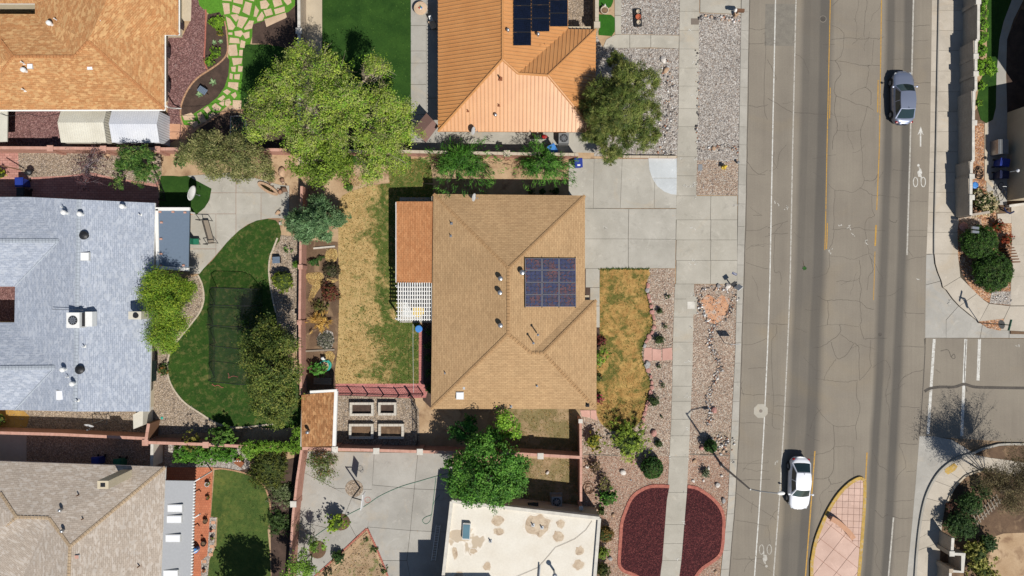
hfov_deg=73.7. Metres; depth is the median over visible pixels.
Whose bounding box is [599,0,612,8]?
turf pad
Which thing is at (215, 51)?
shrub
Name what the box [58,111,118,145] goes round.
metal shed
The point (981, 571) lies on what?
shrub
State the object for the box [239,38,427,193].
tree
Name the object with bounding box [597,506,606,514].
shrub
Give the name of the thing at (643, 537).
red gravel bed
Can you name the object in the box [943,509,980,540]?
shrub
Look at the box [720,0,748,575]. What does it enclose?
gutter
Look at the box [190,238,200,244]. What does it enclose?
patio chair
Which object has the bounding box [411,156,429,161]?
back dirt
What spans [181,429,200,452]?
shrub
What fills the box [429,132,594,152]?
side slab
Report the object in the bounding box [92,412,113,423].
clothes rack
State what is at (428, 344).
shrub
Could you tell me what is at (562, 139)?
air conditioner
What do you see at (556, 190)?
shrub
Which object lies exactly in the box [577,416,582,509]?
garden wall
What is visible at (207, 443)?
garden wall
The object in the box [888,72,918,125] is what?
car
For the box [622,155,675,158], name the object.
garden wall
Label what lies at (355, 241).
straw grass
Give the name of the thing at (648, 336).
stone edging
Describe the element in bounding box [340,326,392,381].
straw grass
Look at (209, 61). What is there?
shrub
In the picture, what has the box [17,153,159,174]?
gravel
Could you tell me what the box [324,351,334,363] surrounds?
straw mulch
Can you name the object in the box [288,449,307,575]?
garden wall
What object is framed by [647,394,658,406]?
shrub
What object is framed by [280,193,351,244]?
tree
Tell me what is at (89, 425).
satellite dish
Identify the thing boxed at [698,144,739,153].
hydrant cobbles
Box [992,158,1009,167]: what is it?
wheelie bin
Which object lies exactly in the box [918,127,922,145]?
bike lane arrow
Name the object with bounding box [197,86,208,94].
garden chair
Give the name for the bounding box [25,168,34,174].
kettle grill
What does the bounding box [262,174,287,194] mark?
pond rocks
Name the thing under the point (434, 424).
side dirt
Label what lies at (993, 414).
side street
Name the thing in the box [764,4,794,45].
asphalt patch
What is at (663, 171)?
driveway corner
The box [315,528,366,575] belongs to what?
brick edging
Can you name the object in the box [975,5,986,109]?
hedge bed
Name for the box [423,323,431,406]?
narrow bed
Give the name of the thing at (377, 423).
gravel
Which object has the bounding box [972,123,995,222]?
orange gravel strip
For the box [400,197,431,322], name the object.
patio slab
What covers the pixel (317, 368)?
shrub
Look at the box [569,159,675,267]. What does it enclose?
driveway
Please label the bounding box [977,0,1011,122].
lawn
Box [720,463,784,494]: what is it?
street lamp
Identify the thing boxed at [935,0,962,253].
sidewalk
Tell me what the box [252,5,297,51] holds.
shade bed
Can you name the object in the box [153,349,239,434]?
gravel bed
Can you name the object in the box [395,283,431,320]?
pergola
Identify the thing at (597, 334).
house bed
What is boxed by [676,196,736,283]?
driveway apron
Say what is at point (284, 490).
shrub
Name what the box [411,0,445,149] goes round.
patio
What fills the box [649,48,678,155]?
gravel
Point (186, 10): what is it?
curved patio
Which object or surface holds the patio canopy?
on the patio at (424, 66)
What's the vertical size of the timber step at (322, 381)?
0.100 m
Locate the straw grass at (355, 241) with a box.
[339,192,374,297]
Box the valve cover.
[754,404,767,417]
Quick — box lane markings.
[754,0,980,575]
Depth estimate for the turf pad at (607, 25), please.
57.86 m
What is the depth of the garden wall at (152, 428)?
56.79 m
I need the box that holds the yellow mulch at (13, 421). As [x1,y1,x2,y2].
[0,410,29,427]
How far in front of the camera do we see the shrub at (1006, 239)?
57.23 m
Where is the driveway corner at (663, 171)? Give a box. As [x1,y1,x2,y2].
[648,158,676,194]
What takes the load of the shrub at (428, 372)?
on the narrow bed at (427, 366)
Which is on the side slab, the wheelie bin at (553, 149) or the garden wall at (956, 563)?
the wheelie bin at (553, 149)
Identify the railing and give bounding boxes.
[972,494,998,524]
[998,247,1019,262]
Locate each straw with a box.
[306,273,322,299]
[325,249,336,261]
[346,175,361,185]
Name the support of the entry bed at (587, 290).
on the ground at (971, 445)
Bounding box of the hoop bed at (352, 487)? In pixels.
[345,480,362,496]
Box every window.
[151,360,156,381]
[166,45,169,58]
[166,80,169,92]
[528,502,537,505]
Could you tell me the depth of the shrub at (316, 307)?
57.57 m
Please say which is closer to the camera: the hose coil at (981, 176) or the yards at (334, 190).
the hose coil at (981, 176)
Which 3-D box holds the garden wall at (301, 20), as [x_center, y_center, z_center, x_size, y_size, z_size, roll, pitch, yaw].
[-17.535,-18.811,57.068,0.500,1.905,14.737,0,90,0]
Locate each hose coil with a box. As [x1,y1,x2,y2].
[583,481,593,493]
[974,166,983,178]
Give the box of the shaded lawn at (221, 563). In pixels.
[208,470,270,575]
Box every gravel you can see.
[0,111,61,146]
[7,411,141,431]
[15,410,146,432]
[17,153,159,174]
[27,435,163,465]
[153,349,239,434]
[154,355,219,431]
[164,445,249,470]
[167,0,206,142]
[170,38,203,115]
[201,517,216,575]
[328,533,384,575]
[337,397,416,444]
[568,0,592,28]
[580,269,674,473]
[581,454,668,575]
[582,269,673,453]
[587,456,667,575]
[596,47,649,63]
[621,0,679,34]
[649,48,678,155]
[687,454,728,575]
[689,285,735,453]
[696,14,740,194]
[957,218,1011,304]
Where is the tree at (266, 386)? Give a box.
[231,312,304,430]
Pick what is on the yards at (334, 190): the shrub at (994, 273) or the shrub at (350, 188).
the shrub at (350, 188)
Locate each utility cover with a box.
[687,302,694,308]
[691,18,698,24]
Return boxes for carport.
[0,111,7,141]
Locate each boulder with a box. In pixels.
[278,167,285,176]
[650,430,656,436]
[660,56,665,63]
[959,222,967,230]
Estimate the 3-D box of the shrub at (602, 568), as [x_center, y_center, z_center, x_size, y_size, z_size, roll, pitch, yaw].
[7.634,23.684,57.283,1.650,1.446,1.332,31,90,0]
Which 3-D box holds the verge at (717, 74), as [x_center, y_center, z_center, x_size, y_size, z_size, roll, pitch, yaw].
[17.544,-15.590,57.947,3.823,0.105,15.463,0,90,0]
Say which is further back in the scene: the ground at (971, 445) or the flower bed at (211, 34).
the ground at (971, 445)
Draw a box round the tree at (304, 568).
[278,535,328,575]
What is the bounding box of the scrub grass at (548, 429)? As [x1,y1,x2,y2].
[508,410,578,450]
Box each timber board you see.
[306,349,334,351]
[313,246,334,248]
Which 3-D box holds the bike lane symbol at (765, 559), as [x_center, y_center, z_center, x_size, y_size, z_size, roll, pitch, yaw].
[21.527,22.774,57.998,1.096,0.004,1.988,0,90,0]
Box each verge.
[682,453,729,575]
[689,284,736,453]
[697,13,740,194]
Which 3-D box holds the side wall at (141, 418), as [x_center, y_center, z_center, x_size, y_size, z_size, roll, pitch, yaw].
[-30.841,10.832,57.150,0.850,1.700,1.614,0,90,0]
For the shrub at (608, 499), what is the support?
on the front gravel at (606, 467)
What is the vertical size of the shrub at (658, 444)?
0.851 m
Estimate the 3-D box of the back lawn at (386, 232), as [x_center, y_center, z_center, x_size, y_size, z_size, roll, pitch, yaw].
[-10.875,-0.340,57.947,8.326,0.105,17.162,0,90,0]
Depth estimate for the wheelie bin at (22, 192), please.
56.90 m
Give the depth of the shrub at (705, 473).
57.41 m
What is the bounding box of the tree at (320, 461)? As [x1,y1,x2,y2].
[304,448,338,486]
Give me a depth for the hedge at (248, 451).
56.19 m
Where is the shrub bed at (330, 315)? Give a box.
[306,240,338,390]
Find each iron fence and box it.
[153,174,164,200]
[338,393,408,397]
[407,394,417,445]
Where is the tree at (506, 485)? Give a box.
[440,425,532,515]
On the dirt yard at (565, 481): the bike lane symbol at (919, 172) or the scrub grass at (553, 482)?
the scrub grass at (553, 482)
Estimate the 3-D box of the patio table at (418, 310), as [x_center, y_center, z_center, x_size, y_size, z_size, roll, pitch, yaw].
[-7.890,1.931,57.565,1.040,0.630,1.040,0,90,0]
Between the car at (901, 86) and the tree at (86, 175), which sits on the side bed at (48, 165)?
the tree at (86, 175)
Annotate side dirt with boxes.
[419,401,504,446]
[430,157,568,194]
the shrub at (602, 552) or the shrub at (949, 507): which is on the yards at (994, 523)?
the shrub at (949, 507)
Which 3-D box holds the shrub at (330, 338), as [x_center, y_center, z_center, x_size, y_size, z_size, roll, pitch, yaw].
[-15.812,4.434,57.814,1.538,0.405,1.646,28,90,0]
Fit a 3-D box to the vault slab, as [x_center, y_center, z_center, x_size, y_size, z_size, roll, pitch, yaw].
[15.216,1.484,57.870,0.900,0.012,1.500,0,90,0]
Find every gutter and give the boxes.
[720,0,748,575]
[907,436,970,575]
[925,254,1023,337]
[926,0,937,253]
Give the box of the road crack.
[735,0,939,571]
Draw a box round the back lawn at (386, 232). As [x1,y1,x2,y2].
[335,183,432,383]
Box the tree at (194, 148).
[172,127,275,186]
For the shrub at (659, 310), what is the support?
on the front gravel at (665, 366)
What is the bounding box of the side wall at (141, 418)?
[133,407,152,428]
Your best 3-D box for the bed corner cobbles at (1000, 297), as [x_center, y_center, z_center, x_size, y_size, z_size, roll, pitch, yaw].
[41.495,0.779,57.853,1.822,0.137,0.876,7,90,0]
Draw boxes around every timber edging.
[583,454,617,455]
[690,454,728,456]
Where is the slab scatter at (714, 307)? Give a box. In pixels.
[702,294,728,322]
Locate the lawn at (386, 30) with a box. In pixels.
[322,0,410,164]
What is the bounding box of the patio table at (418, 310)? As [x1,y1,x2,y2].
[413,305,423,316]
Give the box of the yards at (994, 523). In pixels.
[940,445,1023,575]
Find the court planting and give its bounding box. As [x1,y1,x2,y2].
[320,531,385,575]
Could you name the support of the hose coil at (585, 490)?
on the front gravel at (606, 467)
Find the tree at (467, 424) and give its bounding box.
[447,413,478,444]
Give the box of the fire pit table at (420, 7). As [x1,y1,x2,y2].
[414,1,426,14]
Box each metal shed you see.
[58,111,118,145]
[109,111,169,145]
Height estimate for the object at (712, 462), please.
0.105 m
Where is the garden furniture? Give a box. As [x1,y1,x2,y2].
[258,182,278,195]
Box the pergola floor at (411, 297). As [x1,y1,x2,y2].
[404,283,420,316]
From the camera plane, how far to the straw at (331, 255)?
57.85 m
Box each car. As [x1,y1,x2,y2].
[785,456,813,508]
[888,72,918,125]
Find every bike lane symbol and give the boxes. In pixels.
[759,544,771,567]
[913,164,925,186]
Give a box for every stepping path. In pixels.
[170,124,194,139]
[202,521,214,571]
[643,348,671,360]
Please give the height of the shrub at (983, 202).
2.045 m
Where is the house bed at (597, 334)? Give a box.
[596,328,599,366]
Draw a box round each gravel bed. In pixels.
[155,276,202,348]
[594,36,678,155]
[621,0,679,34]
[621,488,668,575]
[679,488,722,575]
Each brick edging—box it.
[180,15,228,131]
[188,109,243,136]
[203,9,206,68]
[213,468,270,517]
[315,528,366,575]
[367,528,388,575]
[617,484,668,575]
[687,485,724,575]
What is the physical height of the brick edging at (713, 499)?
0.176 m
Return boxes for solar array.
[513,0,567,44]
[525,257,575,307]
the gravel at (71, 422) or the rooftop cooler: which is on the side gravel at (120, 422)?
the gravel at (71, 422)
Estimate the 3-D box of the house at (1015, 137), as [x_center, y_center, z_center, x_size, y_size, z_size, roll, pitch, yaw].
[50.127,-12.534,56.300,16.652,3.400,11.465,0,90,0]
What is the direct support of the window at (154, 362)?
in the house at (75, 255)
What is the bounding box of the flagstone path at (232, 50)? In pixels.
[183,0,291,127]
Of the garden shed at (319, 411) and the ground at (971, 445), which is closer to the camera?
the garden shed at (319, 411)
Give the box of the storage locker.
[990,139,1008,155]
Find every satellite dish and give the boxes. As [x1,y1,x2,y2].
[84,420,102,430]
[187,186,199,199]
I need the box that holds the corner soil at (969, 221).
[960,216,981,228]
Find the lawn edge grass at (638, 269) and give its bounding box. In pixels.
[598,266,652,380]
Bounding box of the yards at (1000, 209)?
[975,0,1023,333]
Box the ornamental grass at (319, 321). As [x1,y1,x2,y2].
[305,310,334,334]
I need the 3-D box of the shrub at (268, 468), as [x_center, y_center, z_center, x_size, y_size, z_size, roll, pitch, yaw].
[-20.417,14.871,57.055,3.605,1.908,4.515,0,90,0]
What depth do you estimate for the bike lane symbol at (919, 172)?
58.00 m
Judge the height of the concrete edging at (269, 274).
0.160 m
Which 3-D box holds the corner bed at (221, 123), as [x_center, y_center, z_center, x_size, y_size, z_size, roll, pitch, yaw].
[-22.897,-13.318,57.947,9.770,0.105,3.186,0,90,0]
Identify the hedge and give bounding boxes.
[172,445,237,465]
[238,424,301,460]
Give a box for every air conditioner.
[550,492,561,505]
[557,133,568,146]
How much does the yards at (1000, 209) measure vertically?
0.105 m
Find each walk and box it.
[0,170,157,206]
[299,0,321,164]
[336,330,427,397]
[586,268,599,327]
[934,203,1023,330]
[986,0,1022,204]
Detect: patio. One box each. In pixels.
[166,467,212,575]
[182,0,190,35]
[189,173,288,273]
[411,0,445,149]
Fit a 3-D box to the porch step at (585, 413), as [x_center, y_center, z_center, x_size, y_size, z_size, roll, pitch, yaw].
[6.500,10.790,57.922,1.444,0.117,0.850,0,90,0]
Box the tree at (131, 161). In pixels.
[108,144,161,190]
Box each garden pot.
[601,6,608,13]
[973,182,977,188]
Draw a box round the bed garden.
[337,396,419,445]
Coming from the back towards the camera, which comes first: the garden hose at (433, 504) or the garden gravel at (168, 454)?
the garden gravel at (168, 454)
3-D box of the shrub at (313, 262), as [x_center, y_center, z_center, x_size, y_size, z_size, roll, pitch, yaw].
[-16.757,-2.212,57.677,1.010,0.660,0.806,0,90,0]
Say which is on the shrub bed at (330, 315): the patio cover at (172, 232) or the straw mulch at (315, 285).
the straw mulch at (315, 285)
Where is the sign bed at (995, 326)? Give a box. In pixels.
[979,319,1003,330]
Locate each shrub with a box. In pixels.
[0,168,7,178]
[0,413,5,425]
[157,363,168,375]
[173,153,185,168]
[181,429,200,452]
[203,56,215,65]
[204,422,237,450]
[207,15,224,31]
[209,46,220,58]
[246,440,288,492]
[260,507,291,536]
[265,482,294,509]
[270,271,293,293]
[292,260,298,269]
[307,257,318,265]
[307,362,327,378]
[310,299,329,317]
[317,331,334,348]
[321,280,340,301]
[323,263,340,279]
[323,566,332,575]
[324,513,350,533]
[331,550,344,564]
[344,184,352,191]
[417,136,511,199]
[423,341,431,349]
[424,353,431,362]
[425,369,430,377]
[425,384,430,392]
[512,133,579,190]
[527,187,535,194]
[539,188,545,194]
[549,187,559,194]
[584,429,601,454]
[585,459,600,475]
[595,487,617,506]
[596,335,606,345]
[596,347,612,368]
[596,373,603,380]
[596,394,604,404]
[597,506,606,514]
[597,561,610,575]
[598,473,613,495]
[598,547,610,559]
[600,526,614,542]
[603,416,651,464]
[639,456,663,478]
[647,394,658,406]
[653,334,665,346]
[654,439,662,447]
[656,308,663,313]
[700,467,709,477]
[703,439,716,452]
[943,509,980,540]
[945,502,955,514]
[954,491,984,515]
[958,224,998,259]
[963,540,999,569]
[964,561,1000,575]
[970,251,1014,292]
[970,478,992,499]
[972,185,999,218]
[974,533,1000,553]
[975,98,983,106]
[977,56,997,76]
[977,80,987,90]
[978,31,988,44]
[978,44,988,57]
[980,0,988,8]
[980,7,989,19]
[980,19,989,30]
[992,218,1007,232]
[1001,233,1014,246]
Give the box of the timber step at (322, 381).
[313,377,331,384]
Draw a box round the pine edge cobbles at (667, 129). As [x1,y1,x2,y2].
[657,59,676,155]
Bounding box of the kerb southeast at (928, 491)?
[914,443,1023,575]
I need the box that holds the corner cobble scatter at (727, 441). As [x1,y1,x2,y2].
[701,432,735,455]
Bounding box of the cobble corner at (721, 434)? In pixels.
[704,431,730,452]
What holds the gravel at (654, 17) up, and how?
on the gravel bed at (649, 11)
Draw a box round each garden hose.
[317,473,447,534]
[422,480,439,523]
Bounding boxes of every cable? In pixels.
[0,113,59,116]
[168,110,247,115]
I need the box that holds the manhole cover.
[820,16,825,21]
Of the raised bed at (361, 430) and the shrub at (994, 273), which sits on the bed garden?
the raised bed at (361, 430)
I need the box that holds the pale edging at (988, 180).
[984,123,994,188]
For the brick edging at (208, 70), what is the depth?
57.84 m
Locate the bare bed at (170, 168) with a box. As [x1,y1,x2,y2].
[162,154,198,175]
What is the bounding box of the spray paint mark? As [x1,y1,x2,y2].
[669,29,950,560]
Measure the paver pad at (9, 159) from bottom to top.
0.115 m
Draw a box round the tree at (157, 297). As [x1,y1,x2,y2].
[135,263,197,355]
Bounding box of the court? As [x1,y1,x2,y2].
[296,451,451,575]
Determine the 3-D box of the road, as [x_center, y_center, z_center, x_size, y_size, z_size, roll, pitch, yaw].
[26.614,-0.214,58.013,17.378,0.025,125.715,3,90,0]
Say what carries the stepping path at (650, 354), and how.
on the front gravel at (665, 366)
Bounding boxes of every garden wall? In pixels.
[0,145,298,155]
[0,427,157,445]
[144,419,159,441]
[148,437,300,448]
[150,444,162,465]
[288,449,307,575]
[296,0,307,144]
[297,186,307,394]
[302,442,579,458]
[307,149,577,159]
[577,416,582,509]
[593,0,599,35]
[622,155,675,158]
[936,531,965,575]
[954,0,989,217]
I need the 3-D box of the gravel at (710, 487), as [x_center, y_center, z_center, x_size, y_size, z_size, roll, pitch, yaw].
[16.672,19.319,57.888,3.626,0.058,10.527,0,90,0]
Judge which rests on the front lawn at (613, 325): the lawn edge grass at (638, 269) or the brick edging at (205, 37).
the lawn edge grass at (638, 269)
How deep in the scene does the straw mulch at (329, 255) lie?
57.90 m
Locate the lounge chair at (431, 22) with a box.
[428,15,436,29]
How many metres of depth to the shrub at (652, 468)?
56.80 m
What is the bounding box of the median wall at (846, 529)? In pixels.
[828,515,855,539]
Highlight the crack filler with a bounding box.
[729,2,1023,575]
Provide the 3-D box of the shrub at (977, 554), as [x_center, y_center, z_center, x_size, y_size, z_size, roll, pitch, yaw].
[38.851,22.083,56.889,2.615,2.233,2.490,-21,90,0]
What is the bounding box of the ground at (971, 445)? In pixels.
[925,338,1023,451]
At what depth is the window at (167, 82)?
56.52 m
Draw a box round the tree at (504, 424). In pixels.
[491,406,521,449]
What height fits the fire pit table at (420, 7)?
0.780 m
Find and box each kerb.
[933,0,939,253]
[945,470,1008,503]
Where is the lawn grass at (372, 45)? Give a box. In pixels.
[322,2,411,128]
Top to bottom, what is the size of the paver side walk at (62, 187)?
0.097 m
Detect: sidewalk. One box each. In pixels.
[660,284,693,575]
[676,0,698,195]
[917,455,1023,575]
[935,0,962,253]
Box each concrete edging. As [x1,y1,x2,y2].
[166,275,272,427]
[268,238,277,311]
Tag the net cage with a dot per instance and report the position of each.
(228, 326)
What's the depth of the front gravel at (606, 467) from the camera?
57.90 m
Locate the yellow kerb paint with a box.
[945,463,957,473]
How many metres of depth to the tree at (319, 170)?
52.87 m
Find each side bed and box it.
[18,153,161,183]
[1007,9,1023,111]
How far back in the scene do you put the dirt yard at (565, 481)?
57.90 m
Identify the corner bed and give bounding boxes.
[186,112,297,148]
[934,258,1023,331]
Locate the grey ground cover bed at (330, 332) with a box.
[317,330,333,347]
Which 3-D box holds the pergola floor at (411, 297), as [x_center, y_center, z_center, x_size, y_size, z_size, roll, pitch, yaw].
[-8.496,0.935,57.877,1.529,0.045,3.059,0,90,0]
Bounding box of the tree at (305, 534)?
[292,521,318,555]
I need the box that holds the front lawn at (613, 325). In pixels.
[596,268,651,431]
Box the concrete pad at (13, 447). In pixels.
[0,434,26,461]
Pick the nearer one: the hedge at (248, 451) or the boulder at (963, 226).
the hedge at (248, 451)
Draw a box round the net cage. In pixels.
[207,287,262,384]
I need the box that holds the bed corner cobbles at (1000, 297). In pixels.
[991,292,1011,302]
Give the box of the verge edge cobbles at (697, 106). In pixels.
[694,50,699,151]
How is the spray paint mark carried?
on the road
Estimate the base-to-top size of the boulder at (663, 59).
0.416 m
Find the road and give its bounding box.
[729,0,931,575]
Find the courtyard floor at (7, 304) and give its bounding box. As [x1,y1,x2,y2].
[0,287,14,321]
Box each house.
[0,0,183,110]
[0,197,156,411]
[0,461,165,575]
[395,193,596,409]
[437,0,596,131]
[442,495,600,575]
[1005,107,1023,207]
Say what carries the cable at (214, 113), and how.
attached to the house at (84, 55)
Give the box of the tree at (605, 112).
[577,50,663,166]
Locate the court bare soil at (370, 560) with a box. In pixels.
[330,539,385,575]
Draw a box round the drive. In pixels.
[603,0,740,48]
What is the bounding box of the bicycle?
[998,182,1009,200]
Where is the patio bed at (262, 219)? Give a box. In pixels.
[189,186,289,273]
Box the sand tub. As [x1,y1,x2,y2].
[320,360,329,370]
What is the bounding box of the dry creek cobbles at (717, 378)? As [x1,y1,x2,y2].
[704,322,723,425]
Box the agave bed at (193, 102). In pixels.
[181,57,228,114]
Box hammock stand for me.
[195,219,215,244]
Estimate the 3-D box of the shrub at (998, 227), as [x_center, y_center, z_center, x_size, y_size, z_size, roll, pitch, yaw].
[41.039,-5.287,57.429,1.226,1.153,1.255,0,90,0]
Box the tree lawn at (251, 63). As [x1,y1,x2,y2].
[240,44,293,113]
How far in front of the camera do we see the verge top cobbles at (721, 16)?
57.83 m
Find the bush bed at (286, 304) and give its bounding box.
[270,235,298,349]
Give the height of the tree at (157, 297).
5.927 m
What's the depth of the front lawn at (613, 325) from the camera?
57.88 m
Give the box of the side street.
[920,338,1023,442]
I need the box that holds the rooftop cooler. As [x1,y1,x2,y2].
[52,309,96,327]
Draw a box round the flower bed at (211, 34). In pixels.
[205,12,226,68]
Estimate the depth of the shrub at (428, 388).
57.47 m
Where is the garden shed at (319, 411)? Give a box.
[300,389,337,446]
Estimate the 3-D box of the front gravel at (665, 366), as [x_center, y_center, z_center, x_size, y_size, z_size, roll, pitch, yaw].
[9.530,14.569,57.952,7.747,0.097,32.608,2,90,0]
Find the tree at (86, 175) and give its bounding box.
[63,145,109,191]
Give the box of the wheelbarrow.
[233,457,244,470]
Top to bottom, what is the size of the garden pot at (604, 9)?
0.420 m
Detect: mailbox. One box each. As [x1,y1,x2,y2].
[733,8,744,16]
[963,226,978,233]
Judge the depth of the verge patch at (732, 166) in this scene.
57.89 m
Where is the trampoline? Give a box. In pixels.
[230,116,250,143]
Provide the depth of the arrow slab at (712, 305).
57.88 m
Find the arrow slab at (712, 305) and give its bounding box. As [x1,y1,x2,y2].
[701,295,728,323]
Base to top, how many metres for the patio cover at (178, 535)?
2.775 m
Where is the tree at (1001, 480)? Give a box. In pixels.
[963,438,1023,517]
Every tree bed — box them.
[309,541,325,558]
[334,514,349,530]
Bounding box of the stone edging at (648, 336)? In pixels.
[640,283,655,427]
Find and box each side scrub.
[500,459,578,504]
[505,409,579,450]
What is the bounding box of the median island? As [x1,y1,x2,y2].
[809,476,866,575]
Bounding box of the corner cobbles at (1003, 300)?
[990,292,1010,304]
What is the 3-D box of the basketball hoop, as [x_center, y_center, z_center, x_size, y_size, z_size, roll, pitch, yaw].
[-12.148,17.010,56.112,1.157,3.575,1.241,-40,90,0]
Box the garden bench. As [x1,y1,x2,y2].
[272,257,280,262]
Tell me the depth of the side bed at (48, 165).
57.89 m
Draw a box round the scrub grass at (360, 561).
[334,544,381,575]
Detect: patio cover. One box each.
[155,207,194,270]
[162,470,211,575]
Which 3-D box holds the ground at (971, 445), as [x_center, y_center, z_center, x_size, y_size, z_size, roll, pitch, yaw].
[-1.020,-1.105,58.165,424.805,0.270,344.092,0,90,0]
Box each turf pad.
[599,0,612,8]
[599,14,614,35]
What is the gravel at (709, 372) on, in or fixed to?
on the verge at (721, 396)
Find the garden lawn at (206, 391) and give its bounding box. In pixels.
[168,219,303,428]
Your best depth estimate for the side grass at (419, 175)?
57.90 m
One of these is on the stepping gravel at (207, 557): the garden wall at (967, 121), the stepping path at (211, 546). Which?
the stepping path at (211, 546)
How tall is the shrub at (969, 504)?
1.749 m
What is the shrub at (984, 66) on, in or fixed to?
on the hedge bed at (979, 77)
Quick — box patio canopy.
[414,113,437,146]
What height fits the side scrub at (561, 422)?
0.099 m
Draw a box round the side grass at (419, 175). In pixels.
[389,159,432,182]
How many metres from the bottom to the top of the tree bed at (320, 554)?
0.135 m
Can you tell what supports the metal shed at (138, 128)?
on the ground at (971, 445)
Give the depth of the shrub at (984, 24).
57.10 m
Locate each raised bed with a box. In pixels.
[349,402,373,415]
[349,423,373,438]
[378,402,396,415]
[378,423,404,438]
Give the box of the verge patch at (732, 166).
[696,159,737,194]
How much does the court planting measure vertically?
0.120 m
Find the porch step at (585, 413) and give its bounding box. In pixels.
[580,410,596,419]
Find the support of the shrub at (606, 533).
on the front gravel at (606, 467)
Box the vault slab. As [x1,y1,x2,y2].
[686,297,696,313]
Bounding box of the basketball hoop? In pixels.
[352,487,370,509]
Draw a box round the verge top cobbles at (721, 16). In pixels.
[698,14,739,22]
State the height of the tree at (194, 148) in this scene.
5.878 m
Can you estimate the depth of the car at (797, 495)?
56.95 m
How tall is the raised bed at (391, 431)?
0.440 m
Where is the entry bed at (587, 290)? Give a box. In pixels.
[585,269,590,299]
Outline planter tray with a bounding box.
[633,9,641,26]
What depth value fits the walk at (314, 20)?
57.90 m
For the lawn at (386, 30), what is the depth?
57.88 m
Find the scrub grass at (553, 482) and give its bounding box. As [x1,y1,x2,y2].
[525,459,577,502]
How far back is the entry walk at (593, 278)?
57.87 m
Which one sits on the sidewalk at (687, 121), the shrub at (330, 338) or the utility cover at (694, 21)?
the utility cover at (694, 21)
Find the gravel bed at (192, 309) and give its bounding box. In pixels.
[155,276,202,348]
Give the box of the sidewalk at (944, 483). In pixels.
[917,455,1023,575]
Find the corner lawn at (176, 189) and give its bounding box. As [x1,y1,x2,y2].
[159,175,210,213]
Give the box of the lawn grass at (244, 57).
[182,1,283,118]
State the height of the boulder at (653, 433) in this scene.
0.412 m
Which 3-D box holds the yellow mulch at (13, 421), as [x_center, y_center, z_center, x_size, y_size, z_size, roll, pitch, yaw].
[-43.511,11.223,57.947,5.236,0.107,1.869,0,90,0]
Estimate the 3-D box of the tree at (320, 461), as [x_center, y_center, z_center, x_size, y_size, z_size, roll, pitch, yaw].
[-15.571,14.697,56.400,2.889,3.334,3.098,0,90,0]
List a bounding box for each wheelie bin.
[15,177,30,186]
[16,187,32,196]
[91,454,105,463]
[113,456,127,464]
[546,143,557,152]
[573,158,582,167]
[991,170,1009,179]
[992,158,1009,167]
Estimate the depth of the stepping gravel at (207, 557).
57.87 m
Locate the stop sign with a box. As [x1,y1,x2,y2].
[978,319,1011,330]
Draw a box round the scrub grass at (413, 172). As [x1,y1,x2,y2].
[389,158,428,182]
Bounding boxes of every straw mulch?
[306,272,323,302]
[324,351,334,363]
[325,249,337,262]
[327,277,338,282]
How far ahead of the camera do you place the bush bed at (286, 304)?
57.90 m
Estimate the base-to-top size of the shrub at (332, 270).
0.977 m
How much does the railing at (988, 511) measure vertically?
0.190 m
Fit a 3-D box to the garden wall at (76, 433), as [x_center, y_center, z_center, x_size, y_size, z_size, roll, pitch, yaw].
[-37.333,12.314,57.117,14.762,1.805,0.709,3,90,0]
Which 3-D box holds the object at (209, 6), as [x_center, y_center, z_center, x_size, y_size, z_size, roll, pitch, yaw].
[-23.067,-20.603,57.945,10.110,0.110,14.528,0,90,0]
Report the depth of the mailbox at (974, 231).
56.20 m
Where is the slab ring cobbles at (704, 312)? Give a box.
[693,286,739,328]
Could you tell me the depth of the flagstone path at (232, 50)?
57.87 m
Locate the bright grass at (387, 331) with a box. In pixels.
[349,283,417,382]
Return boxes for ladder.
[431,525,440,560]
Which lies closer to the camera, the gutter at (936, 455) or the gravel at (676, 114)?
the gravel at (676, 114)
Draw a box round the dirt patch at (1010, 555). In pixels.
[988,533,1023,575]
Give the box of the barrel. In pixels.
[415,325,422,331]
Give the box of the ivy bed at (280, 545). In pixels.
[240,453,299,575]
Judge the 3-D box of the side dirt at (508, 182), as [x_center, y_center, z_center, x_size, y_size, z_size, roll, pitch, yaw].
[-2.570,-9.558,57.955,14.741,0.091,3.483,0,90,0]
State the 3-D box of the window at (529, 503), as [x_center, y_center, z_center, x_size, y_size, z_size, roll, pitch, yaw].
[1.735,17.887,56.400,0.900,0.200,0.300,0,90,0]
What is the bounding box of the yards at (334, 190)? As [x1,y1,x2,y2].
[62,0,738,575]
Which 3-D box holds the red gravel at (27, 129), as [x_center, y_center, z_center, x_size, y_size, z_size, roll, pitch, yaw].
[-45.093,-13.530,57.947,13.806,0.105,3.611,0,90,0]
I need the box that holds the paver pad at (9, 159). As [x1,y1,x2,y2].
[0,153,18,174]
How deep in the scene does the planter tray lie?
57.64 m
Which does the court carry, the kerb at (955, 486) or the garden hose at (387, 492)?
the garden hose at (387, 492)
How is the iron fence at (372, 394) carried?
on the ground at (971, 445)

